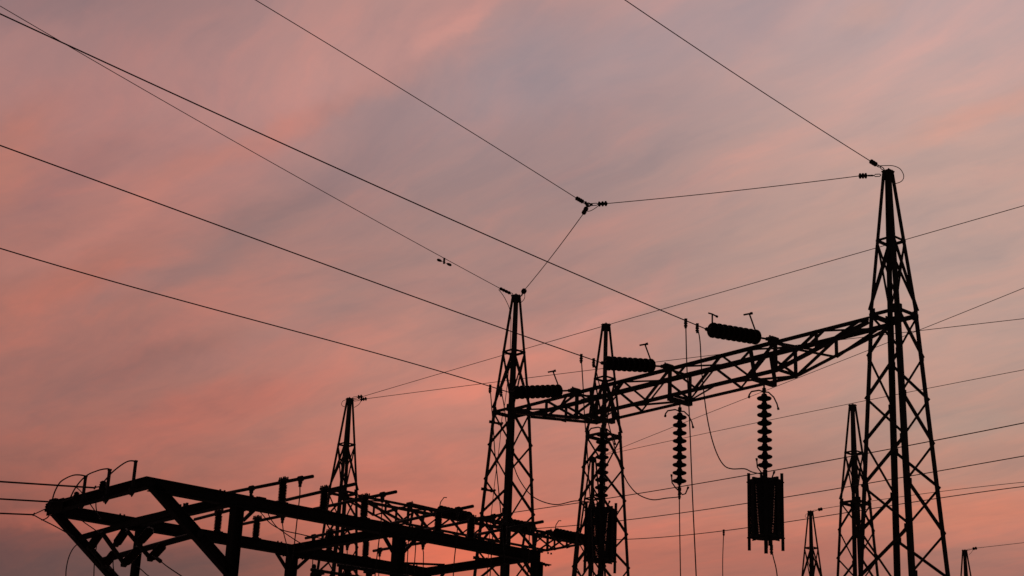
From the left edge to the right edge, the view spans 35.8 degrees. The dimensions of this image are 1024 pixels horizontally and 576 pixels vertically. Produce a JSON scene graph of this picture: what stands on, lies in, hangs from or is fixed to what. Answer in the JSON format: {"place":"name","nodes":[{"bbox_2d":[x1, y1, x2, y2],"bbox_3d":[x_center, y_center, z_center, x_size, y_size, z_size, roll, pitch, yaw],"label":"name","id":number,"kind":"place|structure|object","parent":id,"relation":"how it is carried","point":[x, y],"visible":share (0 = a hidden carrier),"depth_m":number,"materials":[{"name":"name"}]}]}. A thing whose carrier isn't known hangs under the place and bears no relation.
{"place":"outdoors","nodes":[
{"label":"outdoors","id":0,"kind":"place"},
{"bbox_2d":[193,509,229,520],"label":"tube conductor","id":1,"kind":"object","parent":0,"point":[208,515],"visible":0.49,"depth_m":26.11,"materials":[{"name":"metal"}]},
{"bbox_2d":[243,515,285,524],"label":"tube conductor","id":2,"kind":"object","parent":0,"point":[264,519],"visible":0.47,"depth_m":26.14,"materials":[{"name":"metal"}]},
{"bbox_2d":[227,475,313,495],"bbox_3d":[-3.752,3.000,23.684,2.492,0.164,0.084,-16,-26,42],"label":"tube conductor","id":3,"kind":"object","parent":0,"point":[252,488],"visible":0.81,"depth_m":23.53,"materials":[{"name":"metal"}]},
{"bbox_2d":[292,487,300,559],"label":"drop wire","id":4,"kind":"object","parent":3,"relation":"hanging from","point":[296,522],"visible":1,"depth_m":22.84,"materials":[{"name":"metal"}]},
{"bbox_2d":[277,482,356,501],"bbox_3d":[-3.074,3.140,24.125,0.052,0.052,2.451,17,-24,-37],"label":"tube conductor","id":5,"kind":"object","parent":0,"point":[319,492],"visible":0.56,"depth_m":23.92,"materials":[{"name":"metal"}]},
{"bbox_2d":[305,528,352,539],"bbox_3d":[-3.097,4.234,27.185,0.084,0.164,1.623,17,-24,-37],"label":"tube conductor","id":6,"kind":"object","parent":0,"point":[325,534],"visible":0.61,"depth_m":27.34,"materials":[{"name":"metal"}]},
{"bbox_2d":[314,490,396,508],"bbox_3d":[-2.521,3.340,24.522,0.084,0.164,2.407,18,-24,-38],"label":"tube conductor","id":7,"kind":"object","parent":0,"point":[382,495],"visible":0.83,"depth_m":24.26,"materials":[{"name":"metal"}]},
{"bbox_2d":[375,502,382,575],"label":"drop wire","id":8,"kind":"object","parent":7,"relation":"hanging from","point":[379,538],"visible":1,"depth_m":23.69,"materials":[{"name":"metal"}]},
{"bbox_2d":[389,505,473,523],"bbox_3d":[-1.402,3.697,25.423,0.084,0.164,2.561,17,-24,-36],"label":"tube conductor","id":9,"kind":"object","parent":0,"point":[458,509],"visible":0.84,"depth_m":25.20,"materials":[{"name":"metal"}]},
{"bbox_2d":[453,517,457,575],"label":"drop wire","id":10,"kind":"object","parent":9,"relation":"hanging from","point":[455,546],"visible":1,"depth_m":24.58,"materials":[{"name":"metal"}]},
{"bbox_2d":[424,513,502,529],"bbox_3d":[-0.815,3.854,25.810,0.084,0.164,2.104,17,-24,-36],"label":"tube conductor","id":11,"kind":"object","parent":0,"point":[492,517],"visible":0.85,"depth_m":25.49,"materials":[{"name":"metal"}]},
{"bbox_2d":[490,524,493,575],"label":"drop wire","id":12,"kind":"object","parent":11,"relation":"hanging from","point":[491,549],"visible":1,"depth_m":25.03,"materials":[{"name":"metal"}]},
{"bbox_2d":[0,0,1023,575],"label":"sky","id":13,"kind":"structure","parent":0,"point":[599,99],"materials":[{"name":"pink"}]},
{"bbox_3d":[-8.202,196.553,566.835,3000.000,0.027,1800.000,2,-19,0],"label":"ground","id":14,"kind":"structure","parent":0,"visible":0},
{"bbox_2d":[46,476,551,575],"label":"steel frame","id":15,"kind":"object","parent":14,"relation":"on","point":[163,492],"visible":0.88,"depth_m":23.89,"materials":[{"name":"black metal"}]},
{"bbox_2d":[33,503,47,514],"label":"stub insulator","id":16,"kind":"object","parent":15,"relation":"attached to","point":[45,509],"visible":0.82,"depth_m":23.77,"materials":[{"name":"ceramic"}]},
{"bbox_2d":[0,513,32,514],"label":"incoming wire","id":17,"kind":"object","parent":16,"relation":"attached to","point":[16,513],"visible":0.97,"depth_m":24.50,"materials":[{"name":"metal"}]},
{"bbox_2d":[60,491,78,503],"bbox_3d":[-6.480,3.083,23.136,0.090,0.130,0.770,15,-23,-33],"label":"stub insulator","id":18,"kind":"object","parent":15,"relation":"attached to","point":[76,496],"visible":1,"depth_m":22.85,"materials":[{"name":"ceramic"}]},
{"bbox_2d":[0,498,58,502],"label":"incoming wire","id":19,"kind":"object","parent":18,"relation":"attached to","point":[30,500],"visible":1,"depth_m":23.41,"materials":[{"name":"metal"}]},
{"bbox_2d":[79,475,87,509],"bbox_3d":[-6.182,2.946,22.843,0.127,0.496,0.092,-5,-20,21],"label":"terminal bar","id":20,"kind":"object","parent":15,"relation":"attached to","point":[82,502],"visible":1,"depth_m":22.81,"materials":[{"name":"metal"}]},
{"bbox_2d":[52,474,83,500],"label":"jumper wire","id":21,"kind":"object","parent":20,"relation":"attached to","point":[64,479],"visible":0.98,"depth_m":23.45,"materials":[{"name":"metal"}]},
{"bbox_2d":[70,468,108,497],"bbox_3d":[-6.061,2.798,22.768,0.018,0.327,1.154,18,-24,-38],"label":"jumper wire","id":22,"kind":"object","parent":20,"relation":"attached to","point":[83,478],"visible":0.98,"depth_m":22.94,"materials":[{"name":"metal"}]},
{"bbox_2d":[94,481,106,490],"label":"stub insulator","id":23,"kind":"object","parent":15,"relation":"attached to","point":[102,485],"visible":1,"depth_m":22.03,"materials":[{"name":"ceramic"}]},
{"bbox_2d":[0,481,93,488],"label":"incoming wire","id":24,"kind":"object","parent":23,"relation":"attached to","point":[46,484],"visible":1,"depth_m":22.23,"materials":[{"name":"metal"}]},
{"bbox_2d":[86,534,115,568],"bbox_3d":[-6.085,3.884,23.520,0.389,0.464,0.459,-15,-26,41],"label":"fuse switch","id":25,"kind":"object","parent":15,"relation":"attached to","point":[91,547],"visible":0.9,"depth_m":23.51,"materials":[{"name":"brown ceramic"}]},
{"bbox_2d":[103,469,111,503],"bbox_3d":[-5.704,2.795,22.322,0.127,0.503,0.092,-5,-20,21],"label":"terminal bar","id":26,"kind":"object","parent":15,"relation":"attached to","point":[106,497],"visible":0.99,"depth_m":22.29,"materials":[{"name":"metal"}]},
{"bbox_2d":[100,528,140,566],"bbox_3d":[-5.624,3.772,23.061,0.534,0.471,0.574,-9,-22,30],"label":"fuse switch","id":27,"kind":"object","parent":15,"relation":"attached to","point":[133,554],"visible":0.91,"depth_m":23.04,"materials":[{"name":"brown ceramic"}]},
{"bbox_2d":[129,460,137,496],"bbox_3d":[-5.210,2.619,21.793,0.127,0.509,0.092,-5,-20,21],"label":"terminal bar","id":28,"kind":"object","parent":15,"relation":"attached to","point":[132,490],"visible":1,"depth_m":21.76,"materials":[{"name":"metal"}]},
{"bbox_2d":[104,460,133,480],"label":"jumper wire","id":29,"kind":"object","parent":28,"relation":"attached to","point":[119,466],"visible":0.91,"depth_m":22.18,"materials":[{"name":"metal"}]},
{"bbox_2d":[125,527,165,561],"bbox_3d":[-5.183,3.628,22.535,0.496,0.423,0.450,19,-25,-40],"label":"fuse switch","id":30,"kind":"object","parent":15,"relation":"attached to","point":[146,534],"visible":0.97,"depth_m":22.54,"materials":[{"name":"brown ceramic"}]},
{"bbox_2d":[152,555,181,575],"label":"lead wire","id":31,"kind":"object","parent":15,"relation":"attached to","point":[158,559],"visible":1,"depth_m":21.81,"materials":[{"name":"metal"}]},
{"bbox_2d":[214,509,223,531],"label":"post insulator","id":32,"kind":"object","parent":15,"relation":"on","point":[217,521],"visible":0.92,"depth_m":25.45,"materials":[{"name":"ceramic"}]},
{"bbox_2d":[252,515,261,538],"bbox_3d":[-4.177,3.910,25.938,0.140,0.380,0.170,18,-24,-38],"label":"post insulator","id":33,"kind":"object","parent":15,"relation":"on","point":[256,527],"visible":1,"depth_m":25.90,"materials":[{"name":"ceramic"}]},
{"bbox_2d":[278,476,288,502],"bbox_3d":[-3.321,2.927,22.984,0.140,0.380,0.170,18,-24,-38],"label":"post insulator","id":34,"kind":"object","parent":15,"relation":"on","point":[282,491],"visible":1,"depth_m":22.95,"materials":[{"name":"brown ceramic"}]},
{"bbox_2d":[260,512,330,540],"bbox_3d":[-3.369,3.766,25.191,1.644,0.313,0.015,18,-24,-38],"label":"slack wire","id":35,"kind":"object","parent":15,"relation":"attached to","point":[294,532],"visible":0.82,"depth_m":25.10,"materials":[{"name":"metal"}]},
{"bbox_2d":[319,485,329,510],"bbox_3d":[-2.775,3.105,23.434,0.140,0.380,0.170,18,-24,-38],"label":"post insulator","id":36,"kind":"object","parent":15,"relation":"on","point":[324,489],"visible":1,"depth_m":23.40,"materials":[{"name":"ceramic"}]},
{"bbox_2d":[326,528,334,551],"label":"post insulator","id":37,"kind":"object","parent":15,"relation":"on","point":[331,531],"visible":0.42,"depth_m":26.83,"materials":[{"name":"ceramic"}]},
{"bbox_2d":[360,493,370,518],"bbox_3d":[-2.221,3.285,23.890,0.140,0.380,0.170,18,-24,-38],"label":"post insulator","id":38,"kind":"object","parent":15,"relation":"on","point":[364,506],"visible":1,"depth_m":23.85,"materials":[{"name":"ceramic"}]},
{"bbox_2d":[362,541,370,557],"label":"post insulator","id":39,"kind":"object","parent":15,"relation":"on","point":[365,547],"visible":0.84,"depth_m":27.25,"materials":[{"name":"ceramic"}]},
{"bbox_2d":[433,508,443,532],"bbox_3d":[-1.151,3.633,24.771,0.140,0.380,0.170,18,-24,-38],"label":"post insulator","id":40,"kind":"object","parent":15,"relation":"on","point":[438,519],"visible":1,"depth_m":24.73,"materials":[{"name":"ceramic"}]},
{"bbox_2d":[466,514,476,538],"bbox_3d":[-0.647,3.797,25.186,0.140,0.380,0.170,18,-24,-38],"label":"post insulator","id":41,"kind":"object","parent":15,"relation":"on","point":[471,527],"visible":1,"depth_m":25.15,"materials":[{"name":"ceramic"}]},
{"bbox_2d":[498,521,508,544],"bbox_3d":[-0.143,3.961,25.601,0.140,0.380,0.170,18,-24,-38],"label":"post insulator","id":42,"kind":"object","parent":15,"relation":"on","point":[505,524],"visible":0.9,"depth_m":25.57,"materials":[{"name":"ceramic"}]},
{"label":"lead wire","id":43,"kind":"object","parent":15,"relation":"attached to","visible":0},
{"bbox_2d":[33,514,74,537],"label":"lead wire","id":44,"kind":"object","parent":43,"relation":"hanging from","point":[53,525],"visible":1,"depth_m":23.34,"materials":[{"name":"metal"}]},
{"bbox_2d":[312,568,324,575],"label":"bus support","id":45,"kind":"object","parent":14,"relation":"on","point":[316,573],"visible":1,"depth_m":23.76,"materials":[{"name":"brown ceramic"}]},
{"bbox_2d":[310,568,359,575],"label":"tube conductor","id":46,"kind":"object","parent":45,"relation":"attached to","point":[328,572],"visible":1,"depth_m":23.91,"materials":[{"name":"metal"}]},
{"bbox_2d":[317,397,358,575],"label":"lattice tower","id":47,"kind":"structure","parent":14,"relation":"on","point":[344,461],"depth_m":36.53,"materials":[{"name":"metal"}]},
{"bbox_2d":[342,564,353,575],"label":"bus support","id":48,"kind":"object","parent":14,"relation":"on","point":[347,571],"visible":1,"depth_m":23.27,"materials":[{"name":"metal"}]},
{"bbox_2d":[363,568,374,575],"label":"bus support","id":49,"kind":"object","parent":14,"relation":"on","point":[369,573],"visible":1,"depth_m":23.51,"materials":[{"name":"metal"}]},
{"bbox_2d":[337,564,408,575],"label":"tube conductor","id":50,"kind":"object","parent":49,"relation":"attached to","point":[371,570],"visible":1,"depth_m":23.58,"materials":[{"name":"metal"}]},
{"bbox_2d":[473,293,535,575],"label":"lattice tower","id":51,"kind":"structure","parent":14,"relation":"on","point":[509,485],"depth_m":28.59,"materials":[{"name":"metal"}]},
{"bbox_2d":[372,542,426,556],"bbox_3d":[-1.843,4.586,28.056,0.084,0.164,2.028,18,-24,-38],"label":"tube conductor","id":52,"kind":"object","parent":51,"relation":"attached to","point":[381,549],"visible":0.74,"depth_m":28.49,"materials":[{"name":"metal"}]},
{"bbox_2d":[487,290,510,575],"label":"down lead","id":53,"kind":"object","parent":51,"relation":"hanging from","point":[501,425],"visible":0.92,"depth_m":28.32,"materials":[{"name":"metal"}]},
{"bbox_2d":[466,520,543,536],"bbox_3d":[-0.139,4.026,26.227,0.084,0.164,2.068,16,-23,-35],"label":"tube conductor","id":54,"kind":"object","parent":51,"relation":"attached to","point":[529,524],"visible":0.84,"depth_m":25.93,"materials":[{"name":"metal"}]},
{"bbox_2d":[527,532,529,575],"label":"drop wire","id":55,"kind":"object","parent":54,"relation":"hanging from","point":[528,554],"visible":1,"depth_m":25.56,"materials":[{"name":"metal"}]},
{"bbox_2d":[499,287,512,294],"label":"strain insulator","id":56,"kind":"object","parent":51,"relation":"attached to","point":[504,290],"visible":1,"depth_m":29.38,"materials":[{"name":"ceramic"}]},
{"bbox_2d":[0,6,498,287],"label":"shield wire","id":57,"kind":"object","parent":56,"relation":"attached to","point":[243,146],"visible":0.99,"depth_m":26.11,"materials":[{"name":"metal"}]},
{"bbox_2d":[521,288,526,295],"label":"strain insulator","id":58,"kind":"object","parent":51,"relation":"attached to","point":[523,290],"visible":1,"depth_m":29.33,"materials":[{"name":"ceramic"}]},
{"bbox_2d":[525,214,582,288],"bbox_3d":[0.692,-0.573,27.438,0.011,0.054,4.030,6,-19,-12],"label":"shield wire","id":59,"kind":"object","parent":58,"relation":"attached to","point":[555,251],"visible":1,"depth_m":27.17,"materials":[{"name":"metal"}]},
{"bbox_2d":[575,457,605,575],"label":"lattice tower","id":60,"kind":"structure","parent":14,"relation":"on","point":[592,461],"depth_m":41.36,"materials":[{"name":"metal"}]},
{"bbox_2d":[347,494,581,551],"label":"lattice beam","id":61,"kind":"structure","parent":60,"relation":"attached to","point":[539,534],"depth_m":37.98,"materials":[{"name":"metal"}]},
{"bbox_2d":[411,497,472,520],"bbox_3d":[-1.581,5.109,36.298,0.321,0.739,2.277,16,-23,-34],"label":"insulator string","id":62,"kind":"object","parent":61,"relation":"hanging from","point":[463,514],"visible":0.61,"depth_m":35.93,"materials":[{"name":"ceramic"}]},
{"bbox_2d":[477,422,1023,517],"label":"conductor wire","id":63,"kind":"object","parent":62,"relation":"attached to","point":[782,468],"visible":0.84,"depth_m":28.86,"materials":[{"name":"metal"}]},
{"bbox_2d":[486,517,536,532],"bbox_3d":[-0.036,5.564,37.790,0.321,0.718,1.931,16,-23,-34],"label":"insulator string","id":64,"kind":"object","parent":61,"relation":"hanging from","point":[518,522],"visible":0.21,"depth_m":37.38,"materials":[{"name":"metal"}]},
{"bbox_2d":[536,456,1023,528],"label":"conductor wire","id":65,"kind":"object","parent":64,"relation":"attached to","point":[802,494],"visible":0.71,"depth_m":31.06,"materials":[{"name":"metal"}]},
{"bbox_2d":[550,520,583,542],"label":"insulator string","id":66,"kind":"object","parent":61,"relation":"hanging from","point":[558,533],"visible":0.8,"depth_m":39.34,"materials":[{"name":"ceramic"}]},
{"bbox_2d":[617,486,1023,539],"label":"conductor wire","id":67,"kind":"object","parent":66,"relation":"attached to","point":[828,515],"visible":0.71,"depth_m":33.40,"materials":[{"name":"metal"}]},
{"bbox_2d":[722,529,724,575],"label":"down wire","id":68,"kind":"object","parent":67,"relation":"hanging from","point":[723,532],"visible":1,"depth_m":35.45,"materials":[{"name":"metal"}]},
{"bbox_2d":[607,288,1022,453],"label":"shield wire","id":69,"kind":"object","parent":60,"relation":"attached to","point":[829,365],"visible":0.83,"depth_m":33.20,"materials":[{"name":"metal"}]},
{"bbox_2d":[572,322,629,575],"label":"lattice tower","id":70,"kind":"structure","parent":14,"relation":"on","point":[606,327],"depth_m":30.07,"materials":[{"name":"metal"}]},
{"bbox_2d":[801,510,821,575],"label":"lattice tower","id":71,"kind":"structure","parent":14,"relation":"on","point":[811,560],"depth_m":47.07,"materials":[{"name":"metal"}]},
{"bbox_2d":[836,403,878,575],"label":"lattice tower","id":72,"kind":"structure","parent":14,"relation":"on","point":[854,504],"depth_m":35.21,"materials":[{"name":"metal"}]},
{"bbox_2d":[606,370,1021,454],"bbox_3d":[7.645,2.668,35.938,0.011,0.112,16.438,18,-24,-38],"label":"shield wire","id":73,"kind":"object","parent":72,"relation":"attached to","point":[830,407],"visible":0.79,"depth_m":36.32,"materials":[{"name":"metal"}]},
{"bbox_2d":[858,168,949,575],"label":"lattice tower","id":74,"kind":"structure","parent":14,"relation":"on","point":[891,265],"depth_m":22.34,"materials":[{"name":"metal"}]},
{"bbox_2d":[510,316,885,424],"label":"lattice beam","id":75,"kind":"structure","parent":74,"relation":"attached to","point":[849,331],"depth_m":25.26,"materials":[{"name":"metal"}]},
{"bbox_2d":[509,369,572,398],"bbox_3d":[0.495,1.645,26.701,1.421,0.688,0.230,18,-24,-38],"label":"insulator string","id":76,"kind":"object","parent":75,"relation":"hanging from","point":[536,391],"visible":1,"depth_m":26.56,"materials":[{"name":"ceramic"}]},
{"bbox_2d":[0,248,509,392],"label":"conductor wire","id":77,"kind":"object","parent":76,"relation":"attached to","point":[242,316],"visible":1,"depth_m":22.96,"materials":[{"name":"metal"}]},
{"bbox_2d":[488,384,505,575],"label":"down wire","id":78,"kind":"object","parent":77,"relation":"hanging from","point":[490,390],"visible":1,"depth_m":25.46,"materials":[{"name":"metal"}]},
{"bbox_2d":[499,388,596,504],"bbox_3d":[0.750,2.643,25.932,1.937,1.899,0.658,12,-21,-26],"label":"down wire","id":79,"kind":"object","parent":77,"relation":"hanging from","point":[501,394],"visible":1,"depth_m":25.70,"materials":[{"name":"metal"}]},
{"bbox_2d":[588,425,615,505],"bbox_3d":[1.501,2.996,26.648,0.496,1.440,0.226,2,-19,0],"label":"insulator string","id":80,"kind":"object","parent":75,"relation":"hanging from","point":[601,487],"visible":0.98,"depth_m":26.61,"materials":[{"name":"ceramic"}]},
{"bbox_2d":[583,500,617,574],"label":"line trap","id":81,"kind":"object","parent":80,"relation":"hanging from","point":[602,534],"visible":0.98,"depth_m":26.12,"materials":[{"name":"metal"}]},
{"bbox_2d":[600,342,665,372],"bbox_3d":[1.924,1.110,25.115,1.439,0.644,0.230,18,-24,-38],"label":"insulator string","id":82,"kind":"object","parent":75,"relation":"attached to","point":[628,364],"visible":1,"depth_m":24.96,"materials":[{"name":"ceramic"}]},
{"bbox_2d":[0,145,600,362],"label":"conductor wire","id":83,"kind":"object","parent":82,"relation":"attached to","point":[284,249],"visible":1,"depth_m":20.96,"materials":[{"name":"metal"}]},
{"bbox_2d":[579,354,593,575],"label":"down wire","id":84,"kind":"object","parent":83,"relation":"hanging from","point":[581,358],"visible":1,"depth_m":23.81,"materials":[{"name":"metal"}]},
{"bbox_2d":[592,358,678,499],"bbox_3d":[2.186,2.269,24.468,1.984,2.181,0.804,18,-24,-37],"label":"down wire","id":85,"kind":"object","parent":83,"relation":"hanging from","point":[593,363],"visible":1,"depth_m":24.13,"materials":[{"name":"metal"}]},
{"bbox_2d":[664,407,693,494],"bbox_3d":[2.669,2.598,25.351,0.496,1.440,0.226,2,-19,0],"label":"insulator string","id":86,"kind":"object","parent":75,"relation":"hanging from","point":[679,456],"visible":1,"depth_m":25.31,"materials":[{"name":"ceramic"}]},
{"bbox_2d":[678,490,680,575],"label":"down wire","id":87,"kind":"object","parent":86,"relation":"hanging from","point":[679,494],"visible":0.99,"depth_m":24.94,"materials":[{"name":"metal"}]},
{"bbox_2d":[705,312,770,344],"bbox_3d":[3.356,0.575,23.532,1.452,0.600,0.230,18,-24,-38],"label":"insulator string","id":88,"kind":"object","parent":75,"relation":"hanging from","point":[732,333],"visible":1,"depth_m":23.36,"materials":[{"name":"ceramic"}]},
{"bbox_2d":[0,13,705,328],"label":"conductor wire","id":89,"kind":"object","parent":88,"relation":"attached to","point":[331,165],"visible":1,"depth_m":18.96,"materials":[{"name":"metal"}]},
{"bbox_2d":[684,318,696,575],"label":"down wire","id":90,"kind":"object","parent":89,"relation":"hanging from","point":[685,323],"visible":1,"depth_m":22.20,"materials":[{"name":"metal"}]},
{"bbox_2d":[695,323,760,473],"bbox_3d":[3.451,1.763,23.114,0.687,2.170,1.985,-11,-23,35],"label":"down wire","id":91,"kind":"object","parent":89,"relation":"hanging from","point":[697,328],"visible":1,"depth_m":22.54,"materials":[{"name":"metal"}]},
{"bbox_2d":[748,387,779,476],"bbox_3d":[3.823,2.204,24.068,0.496,1.440,0.226,2,-19,0],"label":"insulator string","id":92,"kind":"object","parent":75,"relation":"hanging from","point":[764,423],"visible":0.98,"depth_m":24.04,"materials":[{"name":"ceramic"}]},
{"bbox_2d":[746,470,784,553],"bbox_3d":[3.786,3.315,23.686,0.525,1.210,0.525,-9,-22,30],"label":"line trap","id":93,"kind":"object","parent":92,"relation":"hanging from","point":[763,493],"visible":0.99,"depth_m":23.54,"materials":[{"name":"metal"}]},
{"bbox_2d":[770,545,777,575],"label":"down wire","id":94,"kind":"object","parent":93,"relation":"hanging from","point":[771,549],"visible":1,"depth_m":23.41,"materials":[{"name":"metal"}]},
{"bbox_2d":[858,173,880,178],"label":"strain insulator","id":95,"kind":"object","parent":74,"relation":"attached to","point":[862,175],"visible":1,"depth_m":23.60,"materials":[{"name":"ceramic"}]},
{"bbox_2d":[607,176,857,203],"bbox_3d":[3.343,-1.502,24.421,3.966,0.051,0.011,-6,-21,22],"label":"shield wire","id":96,"kind":"object","parent":95,"relation":"attached to","point":[733,190],"visible":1,"depth_m":24.38,"materials":[{"name":"metal"}]},
{"bbox_2d":[869,159,884,170],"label":"strain insulator","id":97,"kind":"object","parent":74,"relation":"attached to","point":[873,162],"visible":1,"depth_m":23.25,"materials":[{"name":"ceramic"}]},
{"bbox_2d":[625,0,869,160],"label":"shield wire","id":98,"kind":"object","parent":97,"relation":"attached to","point":[745,80],"visible":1,"depth_m":21.61,"materials":[{"name":"metal"}]},
{"bbox_2d":[960,549,971,575],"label":"lattice tower","id":99,"kind":"structure","parent":14,"relation":"on","point":[964,559],"depth_m":52.44,"materials":[{"name":"metal"}]},
{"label":"wire junction","id":100,"kind":"object","parent":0,"visible":0},
{"bbox_2d":[575,196,587,205],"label":"strain insulator","id":101,"kind":"object","parent":100,"relation":"attached to","point":[577,198],"visible":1,"depth_m":25.13,"materials":[{"name":"ceramic"}]},
{"bbox_2d":[256,0,575,197],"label":"shield wire","id":102,"kind":"object","parent":101,"relation":"attached to","point":[413,96],"visible":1,"depth_m":23.23,"materials":[{"name":"metal"}]},
{"bbox_2d":[588,201,606,206],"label":"strain insulator","id":103,"kind":"object","parent":100,"relation":"attached to","point":[599,203],"visible":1,"depth_m":25.17,"materials":[{"name":"ceramic"}]},
{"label":"strain insulator","id":104,"kind":"object","parent":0,"visible":0},
{"bbox_2d":[363,205,1023,396],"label":"shield wire","id":105,"kind":"object","parent":104,"relation":"attached to","point":[716,293],"visible":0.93,"depth_m":28.96,"materials":[{"name":"metal"}]},
{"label":"strain insulator","id":106,"kind":"object","parent":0,"visible":0},
{"bbox_2d":[367,318,1023,398],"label":"shield wire","id":107,"kind":"object","parent":106,"relation":"attached to","point":[685,358],"visible":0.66,"depth_m":33.34,"materials":[{"name":"metal"}]},
{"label":"strain insulator","id":108,"kind":"object","parent":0,"visible":0},
{"bbox_2d":[823,482,1022,508],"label":"shield wire","id":109,"kind":"object","parent":108,"relation":"attached to","point":[942,491],"visible":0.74,"depth_m":43.85,"materials":[{"name":"metal"}]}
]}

